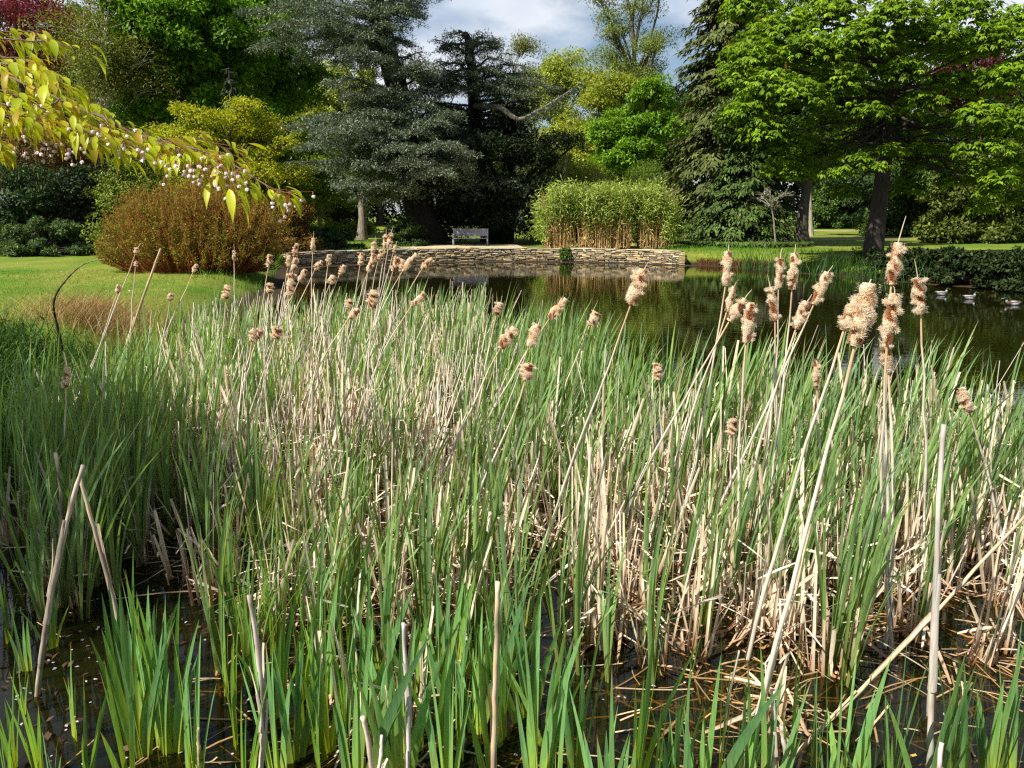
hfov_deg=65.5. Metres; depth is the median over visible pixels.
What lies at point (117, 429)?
reed plant
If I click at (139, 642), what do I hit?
iris plant
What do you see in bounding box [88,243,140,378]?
cattail
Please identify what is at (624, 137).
maple tree
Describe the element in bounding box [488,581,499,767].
dead stalk
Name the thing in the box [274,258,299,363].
cattail
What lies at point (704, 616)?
reed plant
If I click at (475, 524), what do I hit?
reed plant
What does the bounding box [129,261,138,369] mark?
cattail
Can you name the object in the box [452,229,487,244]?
park bench
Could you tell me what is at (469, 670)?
iris plant
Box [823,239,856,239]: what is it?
path
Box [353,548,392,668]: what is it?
iris plant
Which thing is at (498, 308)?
cattail
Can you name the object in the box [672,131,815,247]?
conifer tree
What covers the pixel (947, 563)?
reed plant
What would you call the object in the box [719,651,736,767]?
iris plant
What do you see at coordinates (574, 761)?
iris plant
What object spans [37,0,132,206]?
woodland tree
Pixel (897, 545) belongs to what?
dead reed clump
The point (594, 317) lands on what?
cattail
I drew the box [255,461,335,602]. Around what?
dead reed clump
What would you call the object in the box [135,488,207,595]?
dead reed clump
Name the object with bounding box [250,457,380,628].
dead reed clump
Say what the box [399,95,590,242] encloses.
yew tree
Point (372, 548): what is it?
dead reed clump
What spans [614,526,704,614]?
dead reed clump
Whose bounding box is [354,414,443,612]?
reed plant
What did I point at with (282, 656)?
iris plant
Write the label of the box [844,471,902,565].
dead reed clump
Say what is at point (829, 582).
dead reed clump
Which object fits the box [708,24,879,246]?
lime tree
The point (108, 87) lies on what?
birch tree
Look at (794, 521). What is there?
reed plant
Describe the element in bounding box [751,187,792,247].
sapling
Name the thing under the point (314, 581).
reed plant
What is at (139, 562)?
reed plant
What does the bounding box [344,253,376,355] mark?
cattail
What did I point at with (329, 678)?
iris plant
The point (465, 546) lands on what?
dead reed clump
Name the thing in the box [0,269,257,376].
lawn grass
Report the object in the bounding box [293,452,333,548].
dead reed clump
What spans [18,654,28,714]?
iris plant
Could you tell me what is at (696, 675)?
reed litter
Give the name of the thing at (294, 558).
dead reed clump
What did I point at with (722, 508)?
reed plant
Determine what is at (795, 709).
iris plant
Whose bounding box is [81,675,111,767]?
iris plant
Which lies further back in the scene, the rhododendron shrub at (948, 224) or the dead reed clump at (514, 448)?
the rhododendron shrub at (948, 224)
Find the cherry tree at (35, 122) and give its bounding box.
[0,27,314,223]
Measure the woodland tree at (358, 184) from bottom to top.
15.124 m
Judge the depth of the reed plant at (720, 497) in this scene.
4.44 m
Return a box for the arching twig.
[52,259,104,362]
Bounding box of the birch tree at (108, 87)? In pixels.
[17,0,184,161]
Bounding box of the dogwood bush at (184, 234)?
[88,170,302,273]
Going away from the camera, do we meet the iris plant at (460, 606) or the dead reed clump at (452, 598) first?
the iris plant at (460, 606)
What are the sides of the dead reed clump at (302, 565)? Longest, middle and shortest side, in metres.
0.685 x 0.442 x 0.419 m
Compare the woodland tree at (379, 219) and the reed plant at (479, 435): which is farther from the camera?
the woodland tree at (379, 219)
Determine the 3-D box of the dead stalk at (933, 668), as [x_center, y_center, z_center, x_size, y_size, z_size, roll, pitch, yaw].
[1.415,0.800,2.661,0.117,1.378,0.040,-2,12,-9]
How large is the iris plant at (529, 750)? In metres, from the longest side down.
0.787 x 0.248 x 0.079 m
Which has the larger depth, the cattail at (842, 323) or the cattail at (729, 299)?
the cattail at (729, 299)
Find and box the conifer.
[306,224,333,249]
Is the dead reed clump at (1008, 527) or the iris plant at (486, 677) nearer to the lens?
the iris plant at (486, 677)
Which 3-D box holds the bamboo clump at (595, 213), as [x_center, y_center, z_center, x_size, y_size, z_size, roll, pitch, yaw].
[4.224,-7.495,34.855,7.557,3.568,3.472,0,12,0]
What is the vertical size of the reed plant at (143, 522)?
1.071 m
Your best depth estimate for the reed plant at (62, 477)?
4.40 m
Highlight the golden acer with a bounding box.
[132,94,319,229]
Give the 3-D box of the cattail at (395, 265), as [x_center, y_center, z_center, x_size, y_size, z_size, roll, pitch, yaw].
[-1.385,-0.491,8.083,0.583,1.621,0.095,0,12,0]
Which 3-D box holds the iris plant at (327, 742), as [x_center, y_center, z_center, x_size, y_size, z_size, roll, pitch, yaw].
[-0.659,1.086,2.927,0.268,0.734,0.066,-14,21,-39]
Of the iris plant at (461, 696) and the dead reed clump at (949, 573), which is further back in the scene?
the dead reed clump at (949, 573)
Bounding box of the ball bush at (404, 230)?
[376,216,430,246]
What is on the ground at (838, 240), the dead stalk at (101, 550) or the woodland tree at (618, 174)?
the woodland tree at (618, 174)
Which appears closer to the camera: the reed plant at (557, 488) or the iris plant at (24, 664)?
the iris plant at (24, 664)
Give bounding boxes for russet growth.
[696,257,774,267]
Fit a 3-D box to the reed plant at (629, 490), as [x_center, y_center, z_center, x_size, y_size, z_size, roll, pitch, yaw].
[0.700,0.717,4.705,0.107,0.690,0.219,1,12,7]
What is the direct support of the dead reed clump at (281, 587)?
in the water
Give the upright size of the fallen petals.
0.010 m
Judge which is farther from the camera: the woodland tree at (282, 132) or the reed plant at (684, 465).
the woodland tree at (282, 132)
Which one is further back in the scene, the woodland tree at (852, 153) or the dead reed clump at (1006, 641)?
the woodland tree at (852, 153)
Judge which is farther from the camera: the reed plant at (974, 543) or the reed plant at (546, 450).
the reed plant at (546, 450)
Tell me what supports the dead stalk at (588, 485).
in the water
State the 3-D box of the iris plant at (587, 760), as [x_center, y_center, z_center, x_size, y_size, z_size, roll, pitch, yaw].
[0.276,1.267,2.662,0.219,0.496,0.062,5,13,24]
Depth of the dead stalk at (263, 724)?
2.70 m
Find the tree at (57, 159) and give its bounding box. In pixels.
[0,119,124,219]
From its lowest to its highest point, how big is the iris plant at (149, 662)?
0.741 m
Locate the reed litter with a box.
[0,417,1023,767]
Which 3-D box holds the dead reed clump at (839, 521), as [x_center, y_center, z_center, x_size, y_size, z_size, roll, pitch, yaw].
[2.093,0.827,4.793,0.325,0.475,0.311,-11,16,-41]
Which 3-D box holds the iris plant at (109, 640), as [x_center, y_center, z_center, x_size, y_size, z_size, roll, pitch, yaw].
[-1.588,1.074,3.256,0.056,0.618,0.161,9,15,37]
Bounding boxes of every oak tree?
[521,45,606,182]
[547,67,652,185]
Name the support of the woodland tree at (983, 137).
on the ground at (838, 240)
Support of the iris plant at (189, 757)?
in the water
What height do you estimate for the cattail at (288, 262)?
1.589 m
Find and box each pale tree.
[407,55,467,203]
[493,31,559,217]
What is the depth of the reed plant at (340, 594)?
3.53 m
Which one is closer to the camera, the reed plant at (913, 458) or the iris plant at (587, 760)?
the iris plant at (587, 760)
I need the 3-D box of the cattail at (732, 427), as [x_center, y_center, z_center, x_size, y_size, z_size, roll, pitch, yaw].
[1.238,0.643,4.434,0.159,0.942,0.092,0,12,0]
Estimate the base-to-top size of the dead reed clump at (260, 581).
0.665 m
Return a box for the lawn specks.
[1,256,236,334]
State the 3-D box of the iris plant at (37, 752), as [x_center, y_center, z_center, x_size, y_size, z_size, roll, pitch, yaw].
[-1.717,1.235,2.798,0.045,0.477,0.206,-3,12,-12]
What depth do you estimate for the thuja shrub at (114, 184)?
25.23 m
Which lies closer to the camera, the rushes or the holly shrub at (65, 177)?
the rushes
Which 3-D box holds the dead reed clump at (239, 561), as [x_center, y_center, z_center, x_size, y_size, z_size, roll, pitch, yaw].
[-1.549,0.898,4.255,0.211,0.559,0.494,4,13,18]
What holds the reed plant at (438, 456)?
in the water
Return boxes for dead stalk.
[34,464,85,696]
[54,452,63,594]
[80,478,127,635]
[117,248,161,374]
[195,727,205,767]
[247,594,267,767]
[360,715,382,767]
[377,734,387,767]
[401,622,412,767]
[483,511,491,607]
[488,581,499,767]
[543,430,551,498]
[573,447,591,649]
[597,512,608,650]
[720,650,739,749]
[770,689,779,767]
[779,515,1023,767]
[780,724,788,767]
[926,424,946,767]
[937,741,943,767]
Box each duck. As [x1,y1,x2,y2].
[935,288,950,294]
[962,291,977,298]
[1002,297,1022,304]
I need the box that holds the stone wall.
[283,247,685,266]
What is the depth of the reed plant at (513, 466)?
5.03 m
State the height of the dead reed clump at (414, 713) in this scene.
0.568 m
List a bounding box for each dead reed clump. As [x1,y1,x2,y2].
[5,460,126,596]
[11,517,92,609]
[24,452,107,559]
[29,503,51,582]
[99,417,173,552]
[117,472,238,605]
[123,480,173,565]
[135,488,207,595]
[165,474,294,599]
[210,501,254,600]
[212,465,286,576]
[228,540,327,639]
[235,434,277,560]
[235,495,302,605]
[238,559,312,614]
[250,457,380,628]
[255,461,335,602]
[261,487,336,612]
[267,462,335,535]
[271,407,341,539]
[280,475,310,542]
[282,441,331,531]
[284,476,317,557]
[288,525,312,591]
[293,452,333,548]
[293,536,411,708]
[295,479,315,555]
[296,443,380,574]
[303,485,339,564]
[309,480,333,541]
[311,465,354,569]
[311,622,422,767]
[312,447,353,522]
[319,491,383,595]
[320,442,418,617]
[325,512,377,623]
[329,485,377,575]
[334,497,379,611]
[343,513,437,623]
[346,520,434,650]
[351,490,417,576]
[359,395,451,530]
[365,421,428,533]
[366,474,388,540]
[370,544,455,652]
[372,484,470,637]
[372,495,410,592]
[373,463,419,573]
[377,432,443,538]
[380,442,399,512]
[382,606,454,732]
[393,519,443,611]
[398,460,465,577]
[409,442,453,531]
[410,531,451,609]
[411,551,488,612]
[417,452,498,553]
[418,505,503,639]
[423,421,463,523]
[426,437,449,518]
[433,409,492,518]
[433,463,461,516]
[433,492,467,573]
[444,505,458,600]
[446,440,513,524]
[446,510,472,594]
[446,510,489,571]
[451,452,537,560]
[451,504,488,570]
[468,419,517,524]
[472,491,526,565]
[478,463,509,539]
[484,555,512,640]
[486,441,569,518]
[493,438,544,535]
[496,487,537,563]
[496,532,550,591]
[498,432,563,555]
[498,456,553,538]
[511,413,560,518]
[520,443,577,563]
[522,438,563,554]
[526,452,636,602]
[538,443,619,562]
[540,408,631,516]
[540,505,665,652]
[553,441,596,535]
[555,511,679,663]
[557,497,598,623]
[558,495,633,563]
[565,492,617,582]
[574,430,617,524]
[575,442,615,554]
[583,417,616,522]
[590,462,637,536]
[590,462,662,559]
[590,493,678,578]
[594,500,674,599]
[600,428,681,573]
[609,458,651,536]
[610,454,699,580]
[614,470,642,533]
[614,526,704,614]
[614,583,691,670]
[619,465,663,549]
[628,481,667,569]
[638,414,695,523]
[641,426,707,536]
[643,433,733,571]
[655,514,751,657]
[656,497,742,625]
[664,458,755,579]
[669,515,738,595]
[670,475,748,592]
[686,539,831,651]
[687,449,726,523]
[690,509,728,603]
[692,482,797,629]
[705,644,810,741]
[714,449,880,666]
[721,522,789,655]
[722,537,836,676]
[724,534,783,649]
[725,476,758,568]
[727,473,828,602]
[733,465,785,564]
[741,495,771,575]
[742,438,780,550]
[745,500,808,628]
[758,471,835,592]
[759,512,900,658]
[766,500,831,635]
[785,494,944,688]
[788,488,900,599]
[788,490,813,539]
[789,460,840,538]
[795,459,898,588]
[807,485,862,582]
[808,425,872,537]
[820,499,853,560]
[821,444,962,601]
[826,542,913,620]
[838,488,852,535]
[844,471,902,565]
[845,461,912,577]
[876,492,923,600]
[876,520,966,683]
[880,477,953,591]
[894,482,934,564]
[895,454,941,586]
[896,454,944,563]
[897,493,960,594]
[903,490,1022,604]
[939,544,1023,671]
[939,573,1023,653]
[941,467,970,570]
[941,483,1022,597]
[941,487,1023,614]
[958,532,1023,617]
[969,446,1023,573]
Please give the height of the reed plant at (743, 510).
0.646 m
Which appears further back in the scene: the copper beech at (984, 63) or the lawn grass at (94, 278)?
the copper beech at (984, 63)
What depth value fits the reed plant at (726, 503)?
4.37 m
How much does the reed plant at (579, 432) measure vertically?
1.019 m
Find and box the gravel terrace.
[399,244,521,248]
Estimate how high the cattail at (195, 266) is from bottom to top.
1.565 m
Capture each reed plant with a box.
[0,389,34,546]
[0,402,129,610]
[0,421,69,581]
[0,486,50,613]
[9,467,42,578]
[10,478,61,620]
[23,465,68,579]
[24,362,71,542]
[24,426,114,607]
[35,422,165,619]
[39,395,86,521]
[40,376,90,543]
[40,396,89,537]
[41,435,129,568]
[43,416,75,584]
[43,431,93,527]
[54,410,139,590]
[59,381,103,502]
[63,366,118,511]
[63,434,125,533]
[71,448,134,547]
[74,402,115,503]
[80,400,131,586]
[82,398,143,512]
[92,408,182,566]
[101,381,122,517]
[102,375,147,534]
[105,422,135,571]
[106,463,160,596]
[108,428,133,552]
[111,415,139,532]
[115,394,173,530]
[115,397,172,553]
[123,415,152,558]
[130,438,160,536]
[143,395,207,529]
[146,352,205,515]
[149,393,175,536]
[169,438,199,514]
[172,433,223,569]
[176,410,272,571]
[177,464,250,674]
[178,423,263,550]
[179,416,252,564]
[183,415,212,503]
[195,445,231,528]
[197,474,239,557]
[201,512,243,655]
[203,407,291,581]
[206,406,282,482]
[208,403,280,509]
[215,496,284,592]
[215,504,296,638]
[216,406,318,579]
[217,474,249,534]
[217,479,260,597]
[223,414,266,537]
[228,397,257,547]
[228,549,321,690]
[229,384,274,493]
[232,539,279,680]
[232,561,294,686]
[237,503,358,664]
[244,420,278,561]
[251,506,316,614]
[252,479,323,598]
[256,494,339,658]
[258,415,370,560]
[258,427,349,562]
[263,415,320,500]
[267,415,335,556]
[267,466,288,580]
[271,461,370,614]
[277,506,377,680]
[279,450,331,570]
[286,418,310,512]
[293,535,365,644]
[300,448,336,497]
[303,457,354,578]
[308,506,379,647]
[317,393,370,489]
[326,507,354,662]
[327,454,356,575]
[331,450,369,589]
[334,378,394,497]
[346,412,396,526]
[346,509,400,632]
[350,430,387,522]
[350,445,376,510]
[353,417,379,524]
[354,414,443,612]
[356,412,403,498]
[369,404,420,517]
[370,448,436,599]
[372,469,477,621]
[376,378,448,479]
[378,485,407,630]
[385,410,442,535]
[394,401,436,501]
[398,460,440,627]
[400,409,460,532]
[401,448,423,582]
[406,485,457,593]
[411,448,455,569]
[417,456,497,644]
[421,433,468,607]
[441,437,507,633]
[444,425,544,620]
[449,385,503,499]
[449,440,480,564]
[450,508,489,606]
[453,400,472,467]
[454,406,486,498]
[454,422,467,503]
[460,436,491,527]
[464,402,565,591]
[465,387,490,481]
[466,375,546,457]
[468,390,505,452]
[468,450,485,497]
[470,405,526,459]
[472,431,514,631]
[473,389,542,518]
[477,541,520,671]
[478,419,502,502]
[479,510,552,649]
[486,433,555,652]
[488,400,520,569]
[498,396,536,523]
[500,408,522,465]
[503,494,576,685]
[508,392,532,483]
[522,459,580,628]
[528,353,563,512]
[533,344,615,498]
[535,496,590,661]
[540,383,573,498]
[544,409,579,501]
[547,406,586,512]
[549,520,620,660]
[555,424,610,518]
[557,481,616,674]
[559,444,573,542]
[561,395,619,529]
[565,373,621,475]
[566,540,607,645]
[568,471,598,554]
[571,378,599,488]
[578,416,626,516]
[578,423,632,535]
[595,412,618,483]
[596,525,628,682]
[614,399,671,525]
[622,452,640,550]
[624,410,670,529]
[626,404,656,494]
[638,501,672,647]
[640,381,722,537]
[641,393,681,506]
[641,500,691,683]
[643,451,683,597]
[677,397,700,519]
[680,447,721,604]
[683,388,713,447]
[683,446,776,626]
[688,428,737,518]
[691,427,737,505]
[691,454,754,574]
[695,368,740,472]
[695,368,763,493]
[704,437,750,520]
[705,444,767,542]
[706,491,735,637]
[710,480,743,544]
[713,472,759,560]
[725,446,761,531]
[727,425,752,528]
[727,450,805,617]
[728,433,752,488]
[730,408,780,474]
[730,456,760,563]
[732,425,796,550]
[732,487,749,563]
[735,406,773,483]
[739,470,820,589]
[740,414,816,572]
[753,395,808,494]
[762,487,841,596]
[764,432,838,557]
[764,462,819,617]
[767,505,794,581]
[768,451,814,594]
[769,445,798,511]
[770,406,840,521]
[774,474,838,595]
[780,498,825,550]
[782,389,818,496]
[782,424,824,547]
[782,429,832,514]
[784,429,839,535]
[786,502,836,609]
[789,464,825,553]
[798,422,817,485]
[807,396,878,498]
[809,442,856,573]
[812,450,905,674]
[815,455,866,561]
[815,461,867,551]
[820,399,856,509]
[822,546,872,676]
[827,434,854,542]
[833,493,870,592]
[835,478,917,667]
[839,423,911,573]
[839,446,968,689]
[848,417,921,543]
[852,458,905,676]
[853,441,878,492]
[855,435,914,554]
[861,387,918,501]
[866,457,924,568]
[878,428,911,539]
[884,427,931,505]
[890,449,933,517]
[894,423,957,532]
[895,429,945,552]
[895,460,914,514]
[902,400,954,545]
[904,421,950,498]
[916,449,996,592]
[917,485,986,640]
[926,413,992,540]
[930,447,989,573]
[940,422,1022,586]
[945,442,991,580]
[965,376,1023,556]
[996,439,1023,542]
[1003,512,1023,592]
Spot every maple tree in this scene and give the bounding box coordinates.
[76,0,305,135]
[239,0,339,233]
[582,72,691,186]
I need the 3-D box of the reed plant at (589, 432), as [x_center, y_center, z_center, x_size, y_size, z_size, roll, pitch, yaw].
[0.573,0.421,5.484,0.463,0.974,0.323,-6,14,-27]
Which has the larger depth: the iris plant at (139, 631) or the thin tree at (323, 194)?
the thin tree at (323, 194)
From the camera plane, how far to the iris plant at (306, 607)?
3.54 m
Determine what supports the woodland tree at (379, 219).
on the ground at (838, 240)
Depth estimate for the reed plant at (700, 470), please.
5.07 m
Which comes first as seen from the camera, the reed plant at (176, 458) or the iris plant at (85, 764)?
the iris plant at (85, 764)
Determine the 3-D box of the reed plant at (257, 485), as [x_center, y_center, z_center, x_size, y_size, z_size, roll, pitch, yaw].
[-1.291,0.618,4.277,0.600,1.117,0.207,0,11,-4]
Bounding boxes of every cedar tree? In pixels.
[232,0,517,243]
[416,27,578,242]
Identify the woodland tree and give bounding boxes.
[0,0,66,148]
[0,56,115,160]
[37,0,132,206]
[95,43,298,189]
[251,104,306,216]
[304,105,385,211]
[370,107,395,224]
[431,133,501,222]
[515,126,560,196]
[545,148,618,188]
[605,160,664,188]
[620,83,707,197]
[669,50,720,179]
[812,115,876,201]
[859,91,948,177]
[911,100,1003,177]
[938,50,1023,148]
[961,60,1023,143]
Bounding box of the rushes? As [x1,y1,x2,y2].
[710,247,945,284]
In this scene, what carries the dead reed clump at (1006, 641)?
in the water
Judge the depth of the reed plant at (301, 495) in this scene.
4.51 m
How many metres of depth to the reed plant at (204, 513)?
4.57 m
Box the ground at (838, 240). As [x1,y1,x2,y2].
[0,214,1023,565]
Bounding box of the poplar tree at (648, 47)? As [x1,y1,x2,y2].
[575,0,695,133]
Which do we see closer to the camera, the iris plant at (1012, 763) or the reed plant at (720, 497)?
the iris plant at (1012, 763)
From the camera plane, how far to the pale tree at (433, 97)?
70.38 m
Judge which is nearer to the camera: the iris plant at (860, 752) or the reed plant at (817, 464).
the iris plant at (860, 752)
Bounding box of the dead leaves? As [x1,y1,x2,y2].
[0,543,215,765]
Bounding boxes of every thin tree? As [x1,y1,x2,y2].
[266,131,360,236]
[801,109,835,235]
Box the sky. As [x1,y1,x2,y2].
[0,0,1023,213]
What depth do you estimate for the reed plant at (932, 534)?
4.21 m
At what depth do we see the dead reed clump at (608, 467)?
5.19 m
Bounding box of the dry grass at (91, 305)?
[0,284,181,349]
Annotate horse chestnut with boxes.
[710,0,1023,258]
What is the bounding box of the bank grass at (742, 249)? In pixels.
[189,243,874,293]
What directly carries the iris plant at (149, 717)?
in the water
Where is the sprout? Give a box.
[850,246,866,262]
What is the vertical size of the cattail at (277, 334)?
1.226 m
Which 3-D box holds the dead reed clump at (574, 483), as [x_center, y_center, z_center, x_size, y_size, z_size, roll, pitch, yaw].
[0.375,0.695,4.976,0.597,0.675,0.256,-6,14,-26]
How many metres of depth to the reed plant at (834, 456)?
4.49 m
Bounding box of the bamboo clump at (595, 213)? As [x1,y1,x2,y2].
[522,172,696,248]
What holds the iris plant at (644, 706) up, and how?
in the water
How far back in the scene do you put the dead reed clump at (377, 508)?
4.95 m
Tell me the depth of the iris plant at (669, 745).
2.69 m
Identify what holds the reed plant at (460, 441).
in the water
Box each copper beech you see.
[0,0,96,140]
[920,48,1022,141]
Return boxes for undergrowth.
[51,159,932,223]
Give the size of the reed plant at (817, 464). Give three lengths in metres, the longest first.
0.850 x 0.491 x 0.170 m
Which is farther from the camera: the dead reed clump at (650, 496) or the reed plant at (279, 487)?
the dead reed clump at (650, 496)
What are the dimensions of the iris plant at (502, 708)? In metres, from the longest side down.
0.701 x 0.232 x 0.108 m
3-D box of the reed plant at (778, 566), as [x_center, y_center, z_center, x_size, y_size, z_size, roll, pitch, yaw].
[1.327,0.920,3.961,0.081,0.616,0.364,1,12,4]
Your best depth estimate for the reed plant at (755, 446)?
5.28 m
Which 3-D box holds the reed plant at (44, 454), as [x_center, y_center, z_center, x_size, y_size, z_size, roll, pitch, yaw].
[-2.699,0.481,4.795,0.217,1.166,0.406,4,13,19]
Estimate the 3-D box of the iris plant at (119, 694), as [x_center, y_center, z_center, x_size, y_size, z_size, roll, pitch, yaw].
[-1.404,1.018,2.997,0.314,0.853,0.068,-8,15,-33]
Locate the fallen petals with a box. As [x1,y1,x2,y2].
[15,551,959,764]
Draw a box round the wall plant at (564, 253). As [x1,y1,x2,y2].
[559,246,570,259]
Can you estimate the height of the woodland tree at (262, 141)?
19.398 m
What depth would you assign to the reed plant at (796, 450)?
5.24 m
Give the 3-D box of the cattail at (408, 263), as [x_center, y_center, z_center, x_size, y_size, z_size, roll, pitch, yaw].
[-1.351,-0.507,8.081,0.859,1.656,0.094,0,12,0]
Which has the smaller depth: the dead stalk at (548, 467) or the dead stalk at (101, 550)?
the dead stalk at (101, 550)
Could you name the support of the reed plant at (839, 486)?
in the water
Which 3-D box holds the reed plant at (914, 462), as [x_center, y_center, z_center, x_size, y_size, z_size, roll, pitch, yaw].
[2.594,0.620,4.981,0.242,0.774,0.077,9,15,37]
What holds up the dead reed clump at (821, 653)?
in the water
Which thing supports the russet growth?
on the ground at (838, 240)
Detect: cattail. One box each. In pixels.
[60,363,71,469]
[73,285,121,405]
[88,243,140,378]
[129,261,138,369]
[151,264,198,367]
[154,293,173,391]
[219,284,231,362]
[225,327,258,470]
[231,328,263,459]
[232,250,235,365]
[247,326,284,458]
[258,254,272,327]
[262,282,274,337]
[265,268,306,357]
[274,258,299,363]
[276,243,298,341]
[278,255,291,323]
[278,260,322,358]
[284,273,296,366]
[290,306,360,445]
[298,275,335,381]
[308,265,345,384]
[310,235,315,338]
[320,254,331,340]
[343,253,364,354]
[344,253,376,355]
[344,298,353,372]
[352,291,427,428]
[354,236,376,359]
[359,252,417,358]
[360,289,379,450]
[361,249,383,337]
[362,256,400,367]
[366,228,393,383]
[370,232,387,343]
[374,242,396,334]
[381,257,434,353]
[383,259,405,362]
[433,326,518,508]
[464,362,538,523]
[473,296,567,444]
[477,302,504,427]
[483,320,542,477]
[532,263,650,572]
[537,310,599,482]
[606,291,750,554]
[650,280,737,533]
[652,363,663,510]
[673,246,732,543]
[705,266,833,537]
[724,417,741,571]
[728,294,811,565]
[735,302,757,588]
[744,279,880,767]
[744,294,858,660]
[754,274,781,527]
[768,244,801,517]
[771,248,785,511]
[812,358,824,531]
[875,338,894,648]
[878,216,907,624]
[878,286,903,655]
[909,259,928,588]
[956,387,1008,567]
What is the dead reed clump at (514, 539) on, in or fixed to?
in the water
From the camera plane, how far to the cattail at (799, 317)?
4.35 m
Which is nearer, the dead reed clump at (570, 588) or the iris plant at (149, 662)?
the iris plant at (149, 662)
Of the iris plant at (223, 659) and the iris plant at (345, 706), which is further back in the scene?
the iris plant at (223, 659)
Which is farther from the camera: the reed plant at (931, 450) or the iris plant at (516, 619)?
the reed plant at (931, 450)
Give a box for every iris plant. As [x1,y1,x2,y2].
[0,581,17,643]
[0,662,21,767]
[0,719,11,767]
[6,675,42,767]
[7,601,31,671]
[17,585,68,650]
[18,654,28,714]
[41,725,60,767]
[63,651,77,740]
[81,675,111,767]
[89,561,177,745]
[100,661,134,767]
[102,577,144,700]
[111,570,175,700]
[114,620,168,758]
[122,584,170,739]
[123,569,156,687]
[126,585,168,755]
[136,592,190,738]
[147,604,198,754]
[172,632,215,767]
[215,590,229,702]
[215,601,239,749]
[228,533,254,647]
[234,594,307,719]
[235,680,268,767]
[238,631,289,767]
[244,605,270,715]
[261,518,293,674]
[270,635,330,763]
[289,598,338,746]
[295,593,315,673]
[299,567,325,701]
[301,607,360,760]
[304,544,342,666]
[304,636,322,767]
[305,575,338,699]
[321,575,356,756]
[330,606,357,727]
[332,621,432,767]
[345,513,374,652]
[351,570,415,729]
[351,599,364,689]
[351,607,402,689]
[352,612,397,750]
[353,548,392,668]
[355,586,448,767]
[389,590,428,692]
[395,674,405,758]
[402,574,432,661]
[402,607,471,749]
[419,609,431,746]
[422,611,472,718]
[422,639,471,767]
[423,574,451,686]
[438,543,476,662]
[450,590,470,761]
[456,602,524,734]
[458,572,494,679]
[467,629,500,767]
[477,575,541,720]
[484,559,532,674]
[485,587,521,747]
[490,579,526,723]
[501,620,587,746]
[509,601,562,714]
[515,598,584,767]
[544,671,568,767]
[560,592,612,767]
[568,684,628,767]
[597,673,635,767]
[633,593,700,767]
[634,701,647,767]
[650,702,703,767]
[655,703,671,767]
[667,623,700,767]
[669,662,707,767]
[682,657,784,767]
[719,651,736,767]
[733,665,783,767]
[743,667,760,767]
[748,643,810,767]
[782,623,806,767]
[811,677,827,767]
[817,681,858,767]
[827,646,891,767]
[840,724,879,767]
[880,686,892,767]
[885,650,984,767]
[893,636,927,767]
[938,656,980,767]
[955,577,1007,767]
[976,645,1023,767]
[999,622,1023,767]
[1002,674,1023,767]
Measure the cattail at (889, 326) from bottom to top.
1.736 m
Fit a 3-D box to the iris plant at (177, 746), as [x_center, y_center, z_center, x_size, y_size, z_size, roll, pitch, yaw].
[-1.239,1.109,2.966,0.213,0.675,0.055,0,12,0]
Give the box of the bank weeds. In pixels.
[0,292,165,505]
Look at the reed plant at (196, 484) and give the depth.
5.29 m
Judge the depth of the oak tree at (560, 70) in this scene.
61.32 m
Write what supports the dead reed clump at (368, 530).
in the water
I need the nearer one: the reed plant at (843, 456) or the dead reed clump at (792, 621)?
the dead reed clump at (792, 621)
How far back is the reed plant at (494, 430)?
5.35 m
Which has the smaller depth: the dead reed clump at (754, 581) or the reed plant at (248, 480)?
the dead reed clump at (754, 581)
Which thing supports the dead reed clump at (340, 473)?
in the water
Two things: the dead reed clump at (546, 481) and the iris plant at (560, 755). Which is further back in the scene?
the dead reed clump at (546, 481)
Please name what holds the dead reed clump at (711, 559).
in the water
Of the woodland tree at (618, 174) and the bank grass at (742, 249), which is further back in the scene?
the woodland tree at (618, 174)
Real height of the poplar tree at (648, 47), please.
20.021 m
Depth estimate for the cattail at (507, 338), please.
4.88 m
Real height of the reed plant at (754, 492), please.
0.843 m
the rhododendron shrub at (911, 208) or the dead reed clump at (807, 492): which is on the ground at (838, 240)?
the rhododendron shrub at (911, 208)
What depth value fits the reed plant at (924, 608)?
3.77 m
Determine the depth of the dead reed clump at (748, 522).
4.92 m
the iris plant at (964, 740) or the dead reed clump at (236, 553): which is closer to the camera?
the iris plant at (964, 740)
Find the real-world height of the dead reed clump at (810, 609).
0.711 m
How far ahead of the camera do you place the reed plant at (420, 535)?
3.86 m
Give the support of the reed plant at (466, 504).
in the water
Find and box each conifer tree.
[219,68,251,175]
[657,0,797,245]
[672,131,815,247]
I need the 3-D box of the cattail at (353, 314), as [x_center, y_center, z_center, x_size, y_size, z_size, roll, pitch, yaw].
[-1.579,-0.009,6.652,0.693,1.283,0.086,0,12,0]
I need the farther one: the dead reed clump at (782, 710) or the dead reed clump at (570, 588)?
the dead reed clump at (570, 588)
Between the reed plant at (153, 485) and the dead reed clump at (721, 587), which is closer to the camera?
the dead reed clump at (721, 587)
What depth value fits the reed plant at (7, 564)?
4.02 m
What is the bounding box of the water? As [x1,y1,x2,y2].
[0,262,1023,767]
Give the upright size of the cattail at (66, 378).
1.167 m
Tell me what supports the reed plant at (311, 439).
in the water
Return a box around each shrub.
[0,161,95,255]
[0,214,96,256]
[9,128,122,223]
[33,155,124,251]
[79,150,182,259]
[113,121,217,241]
[275,198,326,251]
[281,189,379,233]
[321,225,365,249]
[515,153,620,241]
[603,156,679,242]
[791,162,893,228]
[794,182,851,228]
[851,143,951,236]
[860,241,924,268]
[896,245,957,276]
[911,138,1023,243]
[930,247,1012,286]
[983,245,1023,291]
[988,133,1023,240]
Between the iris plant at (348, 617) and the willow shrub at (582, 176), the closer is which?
the iris plant at (348, 617)
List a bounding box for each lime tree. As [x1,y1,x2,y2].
[280,57,386,156]
[333,122,394,239]
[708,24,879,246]

